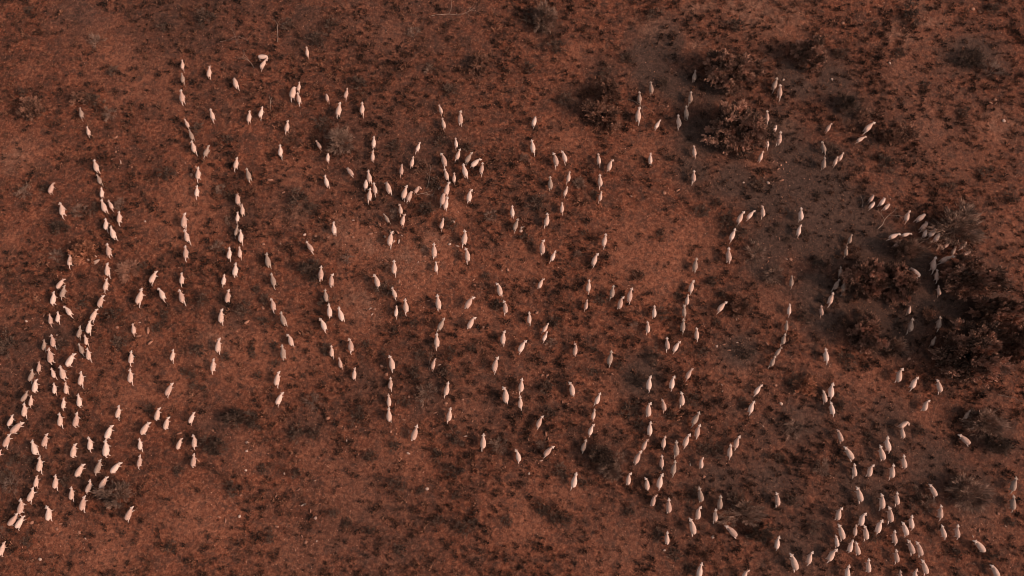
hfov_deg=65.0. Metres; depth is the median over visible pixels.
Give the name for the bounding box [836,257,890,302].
bush
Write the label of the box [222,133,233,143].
shrub
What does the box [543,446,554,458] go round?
sheep
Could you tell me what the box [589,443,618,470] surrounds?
bush
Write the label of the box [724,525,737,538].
sheep
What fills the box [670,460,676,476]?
sheep
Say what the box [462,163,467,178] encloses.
sheep
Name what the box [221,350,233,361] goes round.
shrub
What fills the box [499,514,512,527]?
shrub
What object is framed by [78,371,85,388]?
sheep
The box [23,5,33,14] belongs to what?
shrub
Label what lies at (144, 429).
sheep
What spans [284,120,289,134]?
sheep
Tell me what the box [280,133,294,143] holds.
shrub
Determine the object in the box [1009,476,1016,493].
sheep
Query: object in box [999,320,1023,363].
bush
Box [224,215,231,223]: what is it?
shrub
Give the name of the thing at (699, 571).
sheep
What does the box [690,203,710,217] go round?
shrub
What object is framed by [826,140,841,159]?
shrub
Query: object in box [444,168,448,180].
sheep
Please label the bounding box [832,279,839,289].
sheep
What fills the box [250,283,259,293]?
shrub
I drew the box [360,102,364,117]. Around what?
sheep
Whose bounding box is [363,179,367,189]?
sheep
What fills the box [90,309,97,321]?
sheep
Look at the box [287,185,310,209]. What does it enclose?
shrub
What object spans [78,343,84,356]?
sheep
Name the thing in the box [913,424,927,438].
shrub
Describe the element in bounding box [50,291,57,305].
sheep
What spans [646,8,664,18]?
shrub
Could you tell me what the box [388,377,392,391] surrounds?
sheep
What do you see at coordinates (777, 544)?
sheep
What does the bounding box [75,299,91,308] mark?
shrub
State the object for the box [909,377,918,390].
sheep
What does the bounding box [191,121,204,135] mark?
shrub
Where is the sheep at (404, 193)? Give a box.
[401,185,407,201]
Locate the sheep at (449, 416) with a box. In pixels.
[446,407,451,422]
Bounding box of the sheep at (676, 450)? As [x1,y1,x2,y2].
[673,440,678,458]
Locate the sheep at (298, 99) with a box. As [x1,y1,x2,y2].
[296,92,301,105]
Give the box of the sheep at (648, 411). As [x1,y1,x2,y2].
[646,402,651,416]
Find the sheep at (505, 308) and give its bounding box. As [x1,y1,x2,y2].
[503,300,507,314]
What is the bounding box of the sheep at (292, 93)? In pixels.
[289,86,296,101]
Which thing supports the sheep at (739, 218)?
on the ground at (624, 260)
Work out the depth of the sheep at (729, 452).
68.46 m
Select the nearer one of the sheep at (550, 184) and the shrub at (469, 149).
the sheep at (550, 184)
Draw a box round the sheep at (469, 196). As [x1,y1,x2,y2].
[467,189,472,203]
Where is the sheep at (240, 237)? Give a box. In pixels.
[238,229,243,244]
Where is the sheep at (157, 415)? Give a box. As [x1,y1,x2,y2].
[154,407,161,420]
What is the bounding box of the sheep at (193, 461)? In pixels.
[190,453,196,467]
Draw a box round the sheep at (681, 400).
[679,391,684,406]
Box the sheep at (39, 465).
[36,456,44,474]
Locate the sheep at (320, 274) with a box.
[318,265,323,280]
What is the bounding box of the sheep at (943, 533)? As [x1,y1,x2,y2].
[940,524,946,539]
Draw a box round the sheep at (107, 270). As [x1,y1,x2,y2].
[104,262,110,278]
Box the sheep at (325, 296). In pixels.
[323,289,327,301]
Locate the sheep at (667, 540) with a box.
[665,531,669,544]
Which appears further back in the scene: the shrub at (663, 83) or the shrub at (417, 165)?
the shrub at (663, 83)
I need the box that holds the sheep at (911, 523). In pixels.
[907,515,913,529]
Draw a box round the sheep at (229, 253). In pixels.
[227,247,232,261]
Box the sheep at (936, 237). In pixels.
[931,233,939,242]
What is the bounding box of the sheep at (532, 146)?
[530,139,534,156]
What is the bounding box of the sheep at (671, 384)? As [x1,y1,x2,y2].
[669,376,674,390]
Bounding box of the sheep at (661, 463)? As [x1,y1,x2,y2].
[659,455,663,468]
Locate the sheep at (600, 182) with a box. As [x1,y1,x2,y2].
[598,174,602,189]
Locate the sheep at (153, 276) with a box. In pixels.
[149,271,157,283]
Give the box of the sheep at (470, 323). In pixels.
[467,317,476,328]
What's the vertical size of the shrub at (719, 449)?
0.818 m
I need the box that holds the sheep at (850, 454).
[843,446,853,461]
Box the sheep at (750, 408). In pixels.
[748,401,754,415]
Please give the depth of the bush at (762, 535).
66.74 m
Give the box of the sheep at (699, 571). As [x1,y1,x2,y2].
[696,562,702,575]
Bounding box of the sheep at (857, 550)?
[854,541,860,554]
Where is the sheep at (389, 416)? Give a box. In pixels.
[386,407,391,422]
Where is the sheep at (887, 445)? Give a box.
[884,436,890,453]
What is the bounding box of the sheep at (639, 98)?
[637,91,641,103]
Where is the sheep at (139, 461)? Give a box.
[137,454,141,469]
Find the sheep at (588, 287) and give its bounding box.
[586,279,590,294]
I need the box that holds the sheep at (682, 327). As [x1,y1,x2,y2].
[680,318,684,334]
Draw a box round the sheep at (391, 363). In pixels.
[388,355,394,372]
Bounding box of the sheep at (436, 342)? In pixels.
[434,333,439,350]
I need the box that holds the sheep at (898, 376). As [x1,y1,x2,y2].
[894,368,903,382]
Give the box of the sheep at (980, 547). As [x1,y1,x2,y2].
[972,540,985,551]
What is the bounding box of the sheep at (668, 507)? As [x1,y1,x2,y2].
[666,498,671,512]
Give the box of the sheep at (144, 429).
[140,422,150,434]
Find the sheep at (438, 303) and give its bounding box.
[435,294,440,309]
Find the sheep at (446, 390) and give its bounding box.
[444,381,448,398]
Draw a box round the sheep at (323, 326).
[319,318,326,332]
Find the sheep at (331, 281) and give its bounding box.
[329,273,333,287]
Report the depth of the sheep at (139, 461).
68.30 m
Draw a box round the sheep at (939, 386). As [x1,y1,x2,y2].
[934,379,942,393]
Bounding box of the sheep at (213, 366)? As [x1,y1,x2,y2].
[210,358,215,374]
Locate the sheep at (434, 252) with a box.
[431,243,436,258]
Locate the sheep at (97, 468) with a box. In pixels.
[94,459,102,475]
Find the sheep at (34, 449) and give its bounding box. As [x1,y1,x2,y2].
[30,439,40,455]
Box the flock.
[0,46,970,575]
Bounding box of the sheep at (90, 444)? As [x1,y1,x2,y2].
[87,436,92,452]
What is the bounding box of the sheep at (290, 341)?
[286,334,293,345]
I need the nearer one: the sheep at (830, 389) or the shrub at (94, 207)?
the sheep at (830, 389)
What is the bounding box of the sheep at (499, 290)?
[496,283,502,295]
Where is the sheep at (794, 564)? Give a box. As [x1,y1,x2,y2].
[789,553,798,572]
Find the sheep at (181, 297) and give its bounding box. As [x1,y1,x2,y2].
[178,289,185,305]
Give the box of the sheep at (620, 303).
[617,296,624,308]
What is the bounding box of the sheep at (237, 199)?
[235,194,239,204]
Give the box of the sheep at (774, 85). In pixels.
[771,77,777,92]
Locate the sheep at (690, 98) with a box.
[688,91,692,106]
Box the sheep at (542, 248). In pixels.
[539,239,544,254]
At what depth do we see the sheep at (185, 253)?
72.75 m
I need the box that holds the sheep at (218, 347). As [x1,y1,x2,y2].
[215,338,221,354]
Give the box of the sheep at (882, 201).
[877,197,884,206]
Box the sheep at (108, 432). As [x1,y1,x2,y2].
[104,425,113,438]
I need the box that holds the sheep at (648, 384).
[646,375,651,391]
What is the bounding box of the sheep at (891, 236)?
[886,233,900,240]
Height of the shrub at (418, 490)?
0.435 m
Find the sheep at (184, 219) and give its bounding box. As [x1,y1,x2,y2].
[181,212,187,230]
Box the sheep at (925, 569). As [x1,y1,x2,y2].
[919,559,928,575]
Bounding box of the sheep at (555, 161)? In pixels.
[552,153,558,168]
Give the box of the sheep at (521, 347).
[518,340,526,353]
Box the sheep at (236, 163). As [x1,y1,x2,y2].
[233,157,238,171]
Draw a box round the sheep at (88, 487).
[85,479,93,493]
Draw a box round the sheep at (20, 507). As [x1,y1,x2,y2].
[17,498,25,515]
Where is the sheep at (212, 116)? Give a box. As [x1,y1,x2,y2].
[210,108,214,123]
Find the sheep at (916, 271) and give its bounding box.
[909,267,920,278]
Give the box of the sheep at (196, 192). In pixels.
[194,185,199,199]
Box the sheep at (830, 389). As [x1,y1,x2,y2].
[827,382,834,399]
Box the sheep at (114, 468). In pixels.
[110,462,121,473]
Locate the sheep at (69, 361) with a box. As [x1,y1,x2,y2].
[65,353,75,366]
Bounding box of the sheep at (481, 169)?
[479,162,483,176]
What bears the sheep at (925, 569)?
on the ground at (624, 260)
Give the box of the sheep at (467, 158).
[465,152,472,164]
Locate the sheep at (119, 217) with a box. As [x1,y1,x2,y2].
[117,211,122,225]
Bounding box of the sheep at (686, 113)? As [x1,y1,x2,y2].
[684,105,688,119]
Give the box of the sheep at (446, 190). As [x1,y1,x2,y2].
[444,182,449,197]
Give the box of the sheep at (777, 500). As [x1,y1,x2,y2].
[774,492,779,507]
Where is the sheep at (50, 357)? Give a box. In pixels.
[47,347,55,364]
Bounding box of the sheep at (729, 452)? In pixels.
[727,444,731,459]
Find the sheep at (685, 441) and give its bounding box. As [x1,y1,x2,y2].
[682,433,690,447]
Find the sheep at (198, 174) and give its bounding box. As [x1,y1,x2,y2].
[195,166,200,183]
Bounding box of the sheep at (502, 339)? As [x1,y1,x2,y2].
[500,330,505,346]
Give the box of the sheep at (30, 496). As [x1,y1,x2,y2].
[27,487,35,502]
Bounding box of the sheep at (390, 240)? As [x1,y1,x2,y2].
[387,231,393,248]
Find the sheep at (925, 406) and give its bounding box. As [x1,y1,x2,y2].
[921,400,929,410]
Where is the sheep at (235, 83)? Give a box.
[232,78,239,90]
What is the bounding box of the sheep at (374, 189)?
[373,182,376,196]
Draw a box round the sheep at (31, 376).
[28,369,34,384]
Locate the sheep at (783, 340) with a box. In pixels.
[780,333,785,345]
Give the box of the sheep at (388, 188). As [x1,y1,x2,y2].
[384,182,391,194]
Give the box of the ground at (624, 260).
[0,0,1023,575]
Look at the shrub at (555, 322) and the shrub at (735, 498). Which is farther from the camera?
the shrub at (555, 322)
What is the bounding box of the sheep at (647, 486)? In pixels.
[644,477,649,489]
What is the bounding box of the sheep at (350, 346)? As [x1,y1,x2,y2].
[348,338,353,354]
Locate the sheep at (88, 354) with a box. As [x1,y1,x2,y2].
[85,347,92,362]
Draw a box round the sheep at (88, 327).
[86,320,93,335]
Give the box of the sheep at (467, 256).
[465,248,469,264]
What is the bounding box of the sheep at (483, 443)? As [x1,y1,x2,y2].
[480,433,485,450]
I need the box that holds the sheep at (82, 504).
[79,495,87,512]
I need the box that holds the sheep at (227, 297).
[225,289,230,302]
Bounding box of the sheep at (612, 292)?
[609,285,614,300]
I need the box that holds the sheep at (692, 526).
[689,518,695,536]
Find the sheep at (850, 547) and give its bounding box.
[847,540,853,552]
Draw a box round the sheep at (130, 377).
[127,368,133,385]
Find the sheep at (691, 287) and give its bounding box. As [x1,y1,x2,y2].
[688,280,694,294]
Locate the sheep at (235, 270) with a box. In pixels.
[232,262,238,277]
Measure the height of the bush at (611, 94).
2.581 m
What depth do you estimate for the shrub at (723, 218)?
73.85 m
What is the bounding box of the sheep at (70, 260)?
[67,255,72,267]
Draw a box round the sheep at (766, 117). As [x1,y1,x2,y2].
[764,110,768,123]
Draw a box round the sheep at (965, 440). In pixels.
[958,434,970,446]
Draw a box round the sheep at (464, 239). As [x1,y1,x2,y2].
[461,229,466,247]
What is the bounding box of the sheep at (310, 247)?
[306,241,313,254]
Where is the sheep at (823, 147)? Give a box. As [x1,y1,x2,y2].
[820,141,825,154]
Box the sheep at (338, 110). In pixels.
[336,102,341,118]
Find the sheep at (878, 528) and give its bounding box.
[874,519,883,534]
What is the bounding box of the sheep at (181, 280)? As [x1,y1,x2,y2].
[179,272,184,287]
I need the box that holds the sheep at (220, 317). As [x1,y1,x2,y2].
[218,308,224,324]
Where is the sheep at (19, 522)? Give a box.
[15,515,25,530]
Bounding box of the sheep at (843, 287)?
[841,282,845,291]
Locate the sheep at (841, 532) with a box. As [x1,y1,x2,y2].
[836,524,845,541]
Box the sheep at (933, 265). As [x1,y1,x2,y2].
[929,256,936,273]
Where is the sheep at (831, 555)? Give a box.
[825,549,837,562]
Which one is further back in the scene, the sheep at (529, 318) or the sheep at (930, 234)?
the sheep at (930, 234)
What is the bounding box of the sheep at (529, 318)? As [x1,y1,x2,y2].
[527,312,530,323]
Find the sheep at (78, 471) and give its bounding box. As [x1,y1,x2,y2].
[74,464,85,476]
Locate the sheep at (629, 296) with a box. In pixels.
[627,287,632,303]
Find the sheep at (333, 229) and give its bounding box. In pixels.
[331,221,336,234]
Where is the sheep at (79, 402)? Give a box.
[76,393,81,407]
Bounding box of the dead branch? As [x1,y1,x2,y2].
[432,2,477,15]
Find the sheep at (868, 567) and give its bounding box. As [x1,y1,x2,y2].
[864,558,870,572]
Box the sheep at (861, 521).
[857,513,866,525]
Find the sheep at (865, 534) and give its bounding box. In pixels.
[861,525,868,541]
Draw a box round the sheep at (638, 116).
[635,107,640,125]
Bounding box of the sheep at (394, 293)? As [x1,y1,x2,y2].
[391,287,396,299]
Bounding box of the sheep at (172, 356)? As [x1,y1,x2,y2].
[170,349,174,363]
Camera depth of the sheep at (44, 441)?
68.60 m
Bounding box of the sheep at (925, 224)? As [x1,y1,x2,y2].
[919,221,927,232]
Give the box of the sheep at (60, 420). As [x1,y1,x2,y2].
[57,412,64,428]
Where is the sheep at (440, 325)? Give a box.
[437,318,444,330]
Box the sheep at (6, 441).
[2,433,12,449]
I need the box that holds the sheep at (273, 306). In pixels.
[270,298,275,313]
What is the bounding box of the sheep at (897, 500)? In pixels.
[894,492,899,505]
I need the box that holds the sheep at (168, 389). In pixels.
[165,383,173,397]
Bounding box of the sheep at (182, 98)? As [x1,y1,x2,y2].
[179,89,184,105]
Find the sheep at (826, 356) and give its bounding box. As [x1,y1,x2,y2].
[823,348,828,364]
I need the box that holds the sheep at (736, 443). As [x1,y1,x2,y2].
[733,435,740,450]
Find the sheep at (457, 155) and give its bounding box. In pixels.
[455,149,460,160]
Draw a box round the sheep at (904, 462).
[900,454,906,468]
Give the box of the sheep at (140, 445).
[138,438,142,451]
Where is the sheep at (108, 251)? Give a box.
[106,243,112,257]
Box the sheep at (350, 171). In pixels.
[346,168,353,176]
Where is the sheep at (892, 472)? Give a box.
[888,463,894,480]
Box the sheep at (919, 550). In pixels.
[915,541,923,557]
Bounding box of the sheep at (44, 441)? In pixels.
[41,433,48,448]
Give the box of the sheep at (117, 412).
[115,405,120,420]
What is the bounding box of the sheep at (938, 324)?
[935,316,941,331]
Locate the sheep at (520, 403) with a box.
[518,395,522,409]
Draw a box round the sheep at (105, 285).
[103,278,108,293]
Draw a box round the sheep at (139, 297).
[135,288,145,307]
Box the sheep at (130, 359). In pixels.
[128,350,133,366]
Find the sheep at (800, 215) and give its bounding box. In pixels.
[798,207,803,221]
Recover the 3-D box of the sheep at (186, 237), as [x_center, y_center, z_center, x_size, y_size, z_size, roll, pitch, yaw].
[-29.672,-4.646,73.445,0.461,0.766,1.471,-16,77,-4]
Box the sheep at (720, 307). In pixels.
[717,302,726,313]
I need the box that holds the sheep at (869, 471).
[865,464,874,476]
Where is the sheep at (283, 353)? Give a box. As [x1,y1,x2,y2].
[280,344,286,360]
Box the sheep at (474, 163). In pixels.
[470,158,481,167]
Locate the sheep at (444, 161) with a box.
[440,153,446,167]
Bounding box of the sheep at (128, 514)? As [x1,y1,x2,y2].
[124,506,134,521]
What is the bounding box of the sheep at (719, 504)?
[717,495,722,509]
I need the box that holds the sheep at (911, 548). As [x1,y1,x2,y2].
[906,539,914,553]
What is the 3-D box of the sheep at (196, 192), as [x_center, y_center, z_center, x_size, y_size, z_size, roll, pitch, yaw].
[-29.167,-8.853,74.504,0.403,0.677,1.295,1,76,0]
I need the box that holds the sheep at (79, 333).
[76,325,83,337]
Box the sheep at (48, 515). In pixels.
[45,505,52,520]
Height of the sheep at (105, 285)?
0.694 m
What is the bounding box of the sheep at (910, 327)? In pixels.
[906,318,913,334]
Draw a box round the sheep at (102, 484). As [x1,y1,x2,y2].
[99,476,108,488]
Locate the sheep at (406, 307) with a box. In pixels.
[403,298,408,314]
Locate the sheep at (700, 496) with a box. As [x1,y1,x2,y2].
[697,487,703,502]
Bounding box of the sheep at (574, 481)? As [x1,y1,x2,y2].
[570,472,577,490]
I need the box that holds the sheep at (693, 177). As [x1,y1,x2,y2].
[691,170,695,185]
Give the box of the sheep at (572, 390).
[568,382,574,396]
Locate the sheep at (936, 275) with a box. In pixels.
[933,269,938,283]
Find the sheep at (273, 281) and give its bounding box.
[270,273,276,289]
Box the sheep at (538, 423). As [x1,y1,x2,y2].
[536,416,543,429]
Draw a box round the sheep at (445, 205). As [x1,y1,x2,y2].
[443,197,448,209]
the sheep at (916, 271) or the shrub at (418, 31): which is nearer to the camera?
the sheep at (916, 271)
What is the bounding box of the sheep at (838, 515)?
[835,507,842,519]
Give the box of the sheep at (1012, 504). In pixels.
[1009,494,1015,512]
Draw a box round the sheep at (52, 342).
[50,334,56,349]
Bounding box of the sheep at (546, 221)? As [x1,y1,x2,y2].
[544,213,548,227]
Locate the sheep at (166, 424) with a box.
[163,417,170,429]
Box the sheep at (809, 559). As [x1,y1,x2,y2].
[806,551,813,565]
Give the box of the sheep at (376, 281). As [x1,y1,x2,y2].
[373,274,379,290]
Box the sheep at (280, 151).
[278,144,282,157]
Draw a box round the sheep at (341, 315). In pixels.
[337,306,344,321]
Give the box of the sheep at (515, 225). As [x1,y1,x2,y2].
[513,218,517,232]
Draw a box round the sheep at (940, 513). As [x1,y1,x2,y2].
[936,504,942,520]
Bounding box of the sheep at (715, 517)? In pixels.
[713,508,717,523]
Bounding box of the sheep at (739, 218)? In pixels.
[736,211,744,223]
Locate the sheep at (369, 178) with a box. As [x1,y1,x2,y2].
[367,169,371,183]
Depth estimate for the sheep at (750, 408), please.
69.23 m
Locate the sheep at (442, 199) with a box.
[440,193,445,206]
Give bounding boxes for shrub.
[0,326,18,358]
[0,468,12,482]
[0,470,17,493]
[6,453,25,465]
[14,181,32,198]
[18,86,28,96]
[19,533,33,549]
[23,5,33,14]
[25,455,36,464]
[37,184,48,193]
[49,248,63,262]
[56,338,70,353]
[58,474,71,487]
[69,203,86,216]
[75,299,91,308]
[81,93,105,108]
[86,33,105,47]
[86,202,98,215]
[101,106,116,122]
[102,306,124,318]
[106,65,120,78]
[110,334,129,350]
[114,198,123,211]
[136,261,148,272]
[141,401,154,412]
[151,321,163,334]
[155,164,180,179]
[156,21,171,31]
[159,309,170,320]
[163,539,179,553]
[172,464,184,477]
[186,369,197,380]
[189,344,208,356]
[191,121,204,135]
[194,6,216,28]
[197,293,210,305]
[209,239,225,253]
[214,183,224,193]
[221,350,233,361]
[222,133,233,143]
[223,191,234,200]
[223,476,239,498]
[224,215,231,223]
[235,299,251,316]
[245,409,263,431]
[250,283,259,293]
[251,371,261,379]
[256,463,268,474]
[257,316,269,328]
[258,293,268,306]
[265,525,276,543]
[269,340,278,350]
[269,358,280,367]
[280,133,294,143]
[281,15,295,30]
[285,421,304,443]
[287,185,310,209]
[291,468,305,478]
[302,392,323,411]
[304,30,326,46]
[306,202,318,215]
[307,426,320,439]
[310,115,333,134]
[317,294,334,308]
[319,343,333,358]
[321,15,337,31]
[329,507,340,518]
[343,517,351,527]
[348,404,363,426]
[351,76,366,94]
[362,448,377,461]
[362,526,375,534]
[370,281,394,296]
[385,137,402,152]
[387,475,406,493]
[389,438,401,452]
[393,396,410,407]
[393,542,406,558]
[394,309,404,319]
[405,26,420,37]
[407,362,420,379]
[413,159,429,173]
[414,350,424,361]
[414,383,438,406]
[417,484,424,495]
[424,62,434,72]
[425,174,443,191]
[432,448,442,462]
[432,513,445,526]
[433,132,450,146]
[440,215,458,230]
[440,364,451,377]
[441,463,465,477]
[442,81,458,97]
[445,345,455,359]
[448,424,464,446]
[451,490,460,500]
[452,520,472,538]
[464,141,473,152]
[467,343,476,354]
[468,517,480,531]
[483,209,497,221]
[488,438,508,453]
[491,296,504,310]
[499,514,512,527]
[519,233,533,243]
[520,153,529,162]
[521,5,541,24]
[523,61,536,74]
[524,193,545,213]
[535,439,545,448]
[535,501,551,518]
[538,380,554,395]
[542,405,556,420]
[545,338,557,347]
[547,37,567,54]
[549,313,563,329]
[550,511,560,527]
[554,461,570,482]
[555,92,574,105]
[559,513,574,527]
[572,175,585,185]
[575,178,584,189]
[577,478,588,491]
[587,367,597,378]
[590,189,600,199]
[592,292,610,306]
[599,67,612,80]
[610,449,625,470]
[615,359,623,370]
[617,400,639,418]
[620,51,636,63]
[622,503,634,519]
[626,372,646,385]
[632,269,645,281]
[633,415,645,431]
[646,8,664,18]
[647,346,661,367]
[653,525,664,542]
[656,76,668,90]
[656,303,668,319]
[663,411,677,419]
[666,546,685,562]
[673,292,684,299]
[684,486,697,504]
[684,560,698,575]
[685,391,700,407]
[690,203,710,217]
[695,347,709,359]
[696,443,710,458]
[707,276,720,286]
[708,441,723,461]
[713,197,722,208]
[718,211,734,230]
[726,489,749,503]
[727,16,747,31]
[731,223,750,242]
[733,343,755,359]
[737,396,749,407]
[744,239,766,263]
[750,175,763,190]
[760,264,783,285]
[774,452,784,462]
[781,419,808,440]
[784,492,800,508]
[786,371,802,394]
[796,304,811,324]
[801,228,811,239]
[806,518,823,538]
[810,253,823,267]
[814,189,823,199]
[814,456,830,477]
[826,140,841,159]
[829,393,844,415]
[833,46,846,58]
[836,347,857,371]
[852,106,874,126]
[864,430,872,439]
[868,532,878,541]
[872,21,880,28]
[877,153,894,172]
[887,451,901,463]
[892,318,903,330]
[894,45,907,58]
[898,119,922,141]
[902,0,923,29]
[907,485,922,510]
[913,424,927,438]
[916,80,930,88]
[920,493,935,512]
[922,308,938,320]
[940,180,957,194]
[950,547,962,561]
[959,106,970,117]
[978,164,995,176]
[983,1,1002,14]
[983,60,1008,78]
[985,548,999,560]
[1002,515,1016,527]
[1004,191,1020,203]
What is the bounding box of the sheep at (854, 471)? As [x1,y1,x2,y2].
[852,463,856,478]
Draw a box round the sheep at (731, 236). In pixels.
[729,228,735,243]
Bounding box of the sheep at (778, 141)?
[775,131,781,146]
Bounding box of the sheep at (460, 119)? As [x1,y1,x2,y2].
[458,110,462,126]
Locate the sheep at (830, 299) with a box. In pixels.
[827,292,833,307]
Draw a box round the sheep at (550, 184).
[548,176,552,190]
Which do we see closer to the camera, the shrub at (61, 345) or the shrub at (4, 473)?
the shrub at (4, 473)
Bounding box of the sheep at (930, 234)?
[926,228,935,239]
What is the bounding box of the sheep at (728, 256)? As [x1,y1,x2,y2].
[726,247,731,263]
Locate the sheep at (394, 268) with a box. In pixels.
[391,260,396,277]
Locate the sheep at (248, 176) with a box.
[245,168,251,182]
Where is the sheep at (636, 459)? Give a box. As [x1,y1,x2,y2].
[633,450,641,464]
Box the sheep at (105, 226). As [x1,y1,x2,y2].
[103,218,109,231]
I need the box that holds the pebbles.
[0,0,1023,575]
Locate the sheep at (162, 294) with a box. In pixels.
[157,288,166,302]
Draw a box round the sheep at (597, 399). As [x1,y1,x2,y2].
[593,392,600,406]
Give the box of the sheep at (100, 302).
[97,295,104,307]
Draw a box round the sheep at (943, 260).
[937,255,954,264]
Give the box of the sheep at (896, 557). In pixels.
[893,549,899,564]
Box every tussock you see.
[114,259,139,283]
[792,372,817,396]
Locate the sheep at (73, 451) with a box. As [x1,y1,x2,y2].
[70,443,78,457]
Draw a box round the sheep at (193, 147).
[190,140,197,155]
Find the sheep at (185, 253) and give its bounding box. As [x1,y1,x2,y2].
[183,245,188,261]
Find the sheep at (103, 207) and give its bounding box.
[100,199,108,213]
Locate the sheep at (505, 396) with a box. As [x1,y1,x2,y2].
[502,386,508,403]
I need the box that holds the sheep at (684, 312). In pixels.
[682,304,685,318]
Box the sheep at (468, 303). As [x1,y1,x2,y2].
[465,297,474,308]
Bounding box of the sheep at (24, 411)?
[21,402,27,418]
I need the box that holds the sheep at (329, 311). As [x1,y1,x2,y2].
[327,303,331,318]
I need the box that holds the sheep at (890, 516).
[886,506,893,524]
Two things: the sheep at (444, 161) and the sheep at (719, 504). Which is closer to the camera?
the sheep at (719, 504)
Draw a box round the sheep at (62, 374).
[58,365,67,380]
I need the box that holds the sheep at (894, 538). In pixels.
[890,530,897,545]
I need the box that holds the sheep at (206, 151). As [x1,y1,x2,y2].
[203,145,209,159]
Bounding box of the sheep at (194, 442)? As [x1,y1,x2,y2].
[192,434,197,449]
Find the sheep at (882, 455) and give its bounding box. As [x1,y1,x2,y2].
[878,445,885,460]
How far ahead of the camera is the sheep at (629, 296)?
71.47 m
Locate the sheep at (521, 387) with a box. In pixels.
[518,378,523,394]
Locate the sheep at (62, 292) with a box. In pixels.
[59,285,66,299]
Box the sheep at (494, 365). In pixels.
[492,356,498,374]
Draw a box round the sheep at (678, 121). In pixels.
[676,114,680,126]
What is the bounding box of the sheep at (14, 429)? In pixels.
[10,421,23,433]
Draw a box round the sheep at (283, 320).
[279,311,287,326]
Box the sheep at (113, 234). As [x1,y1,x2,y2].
[109,226,116,239]
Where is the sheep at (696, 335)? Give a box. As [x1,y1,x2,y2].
[694,327,698,341]
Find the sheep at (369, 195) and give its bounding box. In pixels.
[367,188,371,204]
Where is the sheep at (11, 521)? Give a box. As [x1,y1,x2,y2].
[7,513,18,525]
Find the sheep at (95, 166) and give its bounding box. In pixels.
[93,159,100,173]
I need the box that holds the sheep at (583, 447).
[581,439,586,453]
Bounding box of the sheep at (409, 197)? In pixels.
[406,191,412,201]
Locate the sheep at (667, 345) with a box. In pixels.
[665,337,669,352]
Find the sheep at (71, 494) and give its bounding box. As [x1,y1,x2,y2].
[69,486,74,501]
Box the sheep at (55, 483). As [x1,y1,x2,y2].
[52,474,59,490]
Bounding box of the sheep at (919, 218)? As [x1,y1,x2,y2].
[913,214,925,222]
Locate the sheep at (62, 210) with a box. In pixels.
[58,202,65,219]
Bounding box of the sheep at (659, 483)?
[656,473,663,490]
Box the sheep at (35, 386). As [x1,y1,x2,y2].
[32,379,39,392]
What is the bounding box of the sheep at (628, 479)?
[626,472,631,484]
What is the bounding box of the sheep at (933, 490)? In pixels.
[928,484,937,496]
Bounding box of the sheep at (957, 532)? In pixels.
[953,524,959,539]
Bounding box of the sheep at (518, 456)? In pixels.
[515,449,520,463]
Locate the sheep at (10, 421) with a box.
[7,414,13,428]
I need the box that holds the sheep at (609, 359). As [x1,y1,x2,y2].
[607,350,612,366]
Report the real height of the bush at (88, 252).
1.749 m
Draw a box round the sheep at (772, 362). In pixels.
[768,356,775,367]
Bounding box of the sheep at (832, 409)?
[829,401,834,416]
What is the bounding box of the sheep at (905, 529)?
[901,521,908,536]
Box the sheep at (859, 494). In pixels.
[854,486,863,503]
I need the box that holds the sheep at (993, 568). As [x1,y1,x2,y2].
[989,564,999,575]
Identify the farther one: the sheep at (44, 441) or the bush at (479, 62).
the bush at (479, 62)
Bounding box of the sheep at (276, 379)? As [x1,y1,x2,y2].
[274,371,280,387]
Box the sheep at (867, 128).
[862,122,875,134]
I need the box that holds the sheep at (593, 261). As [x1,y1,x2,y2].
[591,253,598,268]
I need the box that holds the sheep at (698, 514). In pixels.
[695,506,701,519]
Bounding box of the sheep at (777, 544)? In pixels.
[774,535,780,550]
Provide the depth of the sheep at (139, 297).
71.51 m
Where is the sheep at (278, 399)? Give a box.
[275,392,283,405]
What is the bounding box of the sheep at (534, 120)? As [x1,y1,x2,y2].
[532,117,536,128]
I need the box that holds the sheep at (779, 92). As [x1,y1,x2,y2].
[777,84,781,100]
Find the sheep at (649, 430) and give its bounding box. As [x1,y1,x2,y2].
[647,421,651,435]
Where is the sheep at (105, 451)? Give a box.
[102,439,110,457]
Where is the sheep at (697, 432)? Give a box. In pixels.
[694,424,700,438]
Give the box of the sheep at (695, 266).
[692,258,697,271]
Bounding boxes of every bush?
[16,95,45,120]
[49,220,70,234]
[66,238,98,266]
[68,90,92,105]
[91,480,136,508]
[199,435,227,456]
[218,408,256,430]
[297,258,325,284]
[324,126,354,154]
[417,201,437,216]
[467,53,489,74]
[532,0,557,35]
[581,98,622,130]
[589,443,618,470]
[594,76,623,106]
[596,461,620,482]
[714,500,771,527]
[730,299,751,318]
[745,523,778,544]
[833,90,861,115]
[836,257,890,302]
[880,128,905,146]
[882,335,910,357]
[890,238,926,259]
[915,197,989,251]
[943,472,995,515]
[950,46,987,68]
[959,407,1010,440]
[979,431,1013,455]
[999,320,1023,363]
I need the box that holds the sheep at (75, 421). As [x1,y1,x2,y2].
[72,412,78,427]
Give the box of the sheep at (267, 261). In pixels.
[265,252,271,268]
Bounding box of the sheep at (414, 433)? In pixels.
[411,424,417,440]
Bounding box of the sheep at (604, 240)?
[602,233,606,249]
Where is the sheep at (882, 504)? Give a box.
[878,493,885,510]
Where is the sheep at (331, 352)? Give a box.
[330,345,333,359]
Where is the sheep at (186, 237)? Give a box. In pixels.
[183,229,190,244]
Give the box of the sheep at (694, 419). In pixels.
[691,411,699,427]

